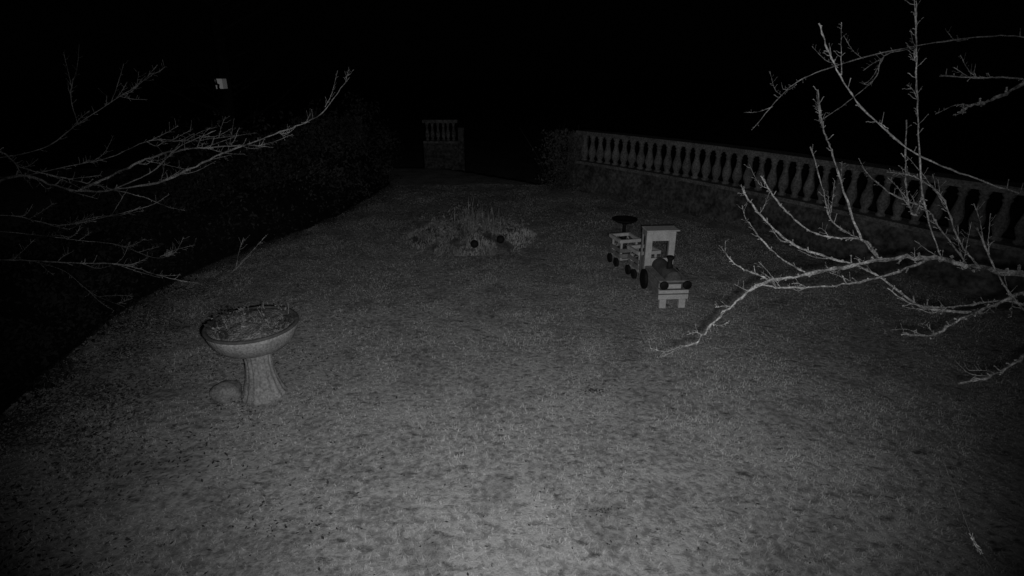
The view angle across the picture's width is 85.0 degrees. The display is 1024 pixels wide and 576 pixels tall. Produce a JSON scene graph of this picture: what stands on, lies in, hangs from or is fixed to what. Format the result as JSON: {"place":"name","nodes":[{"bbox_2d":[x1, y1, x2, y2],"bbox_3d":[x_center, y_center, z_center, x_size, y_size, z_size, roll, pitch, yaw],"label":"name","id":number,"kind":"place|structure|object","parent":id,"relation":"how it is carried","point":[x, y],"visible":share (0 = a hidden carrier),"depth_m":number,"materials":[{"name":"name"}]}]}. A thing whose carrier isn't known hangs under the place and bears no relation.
{"place":"outdoors","nodes":[
{"label":"outdoors","id":0,"kind":"place"},
{"bbox_2d":[0,80,1023,575],"bbox_3d":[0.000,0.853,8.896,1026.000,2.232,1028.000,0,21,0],"label":"lawn","id":1,"kind":"structure","parent":0,"point":[496,118],"depth_m":5.85,"materials":[{"name":"plant"}]},
{"bbox_2d":[0,50,350,312],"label":"fruit tree","id":2,"kind":"object","parent":1,"relation":"on","point":[83,189],"visible":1,"depth_m":4.51,"materials":[{"name":"grey plant"}]},
{"bbox_2d":[0,92,402,422],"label":"hedge","id":3,"kind":"object","parent":1,"relation":"on","point":[47,319],"visible":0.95,"depth_m":8.15,"materials":[{"name":"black plant"}]},
{"bbox_2d":[85,0,318,193],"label":"tree","id":4,"kind":"object","parent":1,"relation":"on","point":[225,100],"visible":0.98,"depth_m":9.69,"materials":[{"name":"black plant"}]},
{"bbox_2d":[213,78,227,88],"bbox_3d":[-4.960,-3.505,9.556,0.150,0.175,0.285,0,21,0],"label":"nest box","id":5,"kind":"object","parent":4,"relation":"attached to","point":[222,82],"visible":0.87,"depth_m":9.48,"materials":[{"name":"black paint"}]},
{"bbox_2d":[209,380,241,403],"bbox_3d":[-2.740,0.997,5.356,0.290,0.203,0.293,0,21,0],"label":"boulder","id":6,"kind":"object","parent":1,"relation":"on","point":[224,392],"visible":0.98,"depth_m":5.27,"materials":[{"name":"stone"}]},
{"bbox_2d":[201,302,298,406],"bbox_3d":[-2.390,0.621,5.241,0.820,0.909,0.820,0,21,0],"label":"pedestal planter","id":7,"kind":"object","parent":1,"relation":"on","point":[254,338],"visible":1,"depth_m":5.08,"materials":[{"name":"stone"}]},
{"bbox_2d":[422,119,465,171],"bbox_3d":[-2.200,-4.562,18.258,1.320,1.832,0.460,0,21,0],"label":"stone balustrade","id":8,"kind":"object","parent":1,"relation":"on","point":[448,153],"visible":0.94,"depth_m":18.09,"materials":[{"name":"grey stone"}]},
{"bbox_2d":[406,198,536,255],"bbox_3d":[-0.776,-1.334,10.530,2.487,0.843,2.527,-12,24,-29],"label":"flower bed","id":9,"kind":"object","parent":1,"relation":"on","point":[455,236],"visible":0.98,"depth_m":10.13,"materials":[{"name":"grey plant"}]},
{"bbox_2d":[470,240,477,247],"bbox_3d":[-0.645,-0.755,9.586,0.140,0.140,0.140,0,21,0],"label":"garden ball","id":10,"kind":"object","parent":9,"relation":"on","point":[473,243],"visible":1,"depth_m":9.54,"materials":[{"name":"black paint"}]},
{"bbox_2d":[497,235,504,242],"bbox_3d":[-0.200,-0.848,9.743,0.140,0.140,0.140,0,21,0],"label":"garden ball","id":11,"kind":"object","parent":9,"relation":"on","point":[500,239],"visible":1,"depth_m":9.69,"materials":[{"name":"black paint"}]},
{"bbox_2d":[5,279,999,574],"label":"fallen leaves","id":12,"kind":"object","parent":1,"relation":"on","point":[555,443],"visible":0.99,"depth_m":4.54,"materials":[{"name":"plant"}]},
{"bbox_2d":[519,125,588,191],"bbox_3d":[1.358,-3.399,14.640,1.708,1.725,1.722,-18,27,-39],"label":"shrub","id":13,"kind":"object","parent":1,"relation":"on","point":[556,162],"visible":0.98,"depth_m":14.59,"materials":[{"name":"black plant"}]},
{"bbox_2d":[612,216,637,238],"bbox_3d":[2.100,-1.099,10.450,0.470,0.405,0.470,0,21,0],"label":"bird bath","id":14,"kind":"object","parent":1,"relation":"on","point":[624,221],"visible":0.77,"depth_m":10.43,"materials":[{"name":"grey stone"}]},
{"bbox_2d":[607,226,691,307],"bbox_3d":[2.005,-0.502,8.158,0.548,0.887,2.188,-3,21,-9],"label":"wooden train planter","id":15,"kind":"object","parent":1,"relation":"on","point":[663,279],"visible":1,"depth_m":7.73,"materials":[{"name":"grey wood"}]},
{"bbox_2d":[567,184,929,284],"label":"weeds","id":16,"kind":"object","parent":1,"relation":"on","point":[802,246],"visible":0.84,"depth_m":10.86,"materials":[{"name":"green plant"}]},
{"bbox_2d":[567,130,1023,306],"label":"stone balustrade","id":17,"kind":"object","parent":1,"relation":"on","point":[895,234],"visible":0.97,"depth_m":9.72,"materials":[{"name":"grey stone"}]},
{"bbox_2d":[648,0,1023,384],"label":"fruit tree","id":18,"kind":"object","parent":1,"relation":"on","point":[994,270],"visible":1,"depth_m":2.98,"materials":[{"name":"grey plant"}]},
{"bbox_2d":[0,0,1023,79],"label":"sky","id":19,"kind":"structure","parent":0,"point":[374,39],"materials":[{"name":"black"}]},
{"bbox_2d":[942,458,994,575],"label":"spider silk","id":20,"kind":"object","parent":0,"point":[972,538],"visible":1,"depth_m":1.20}
]}

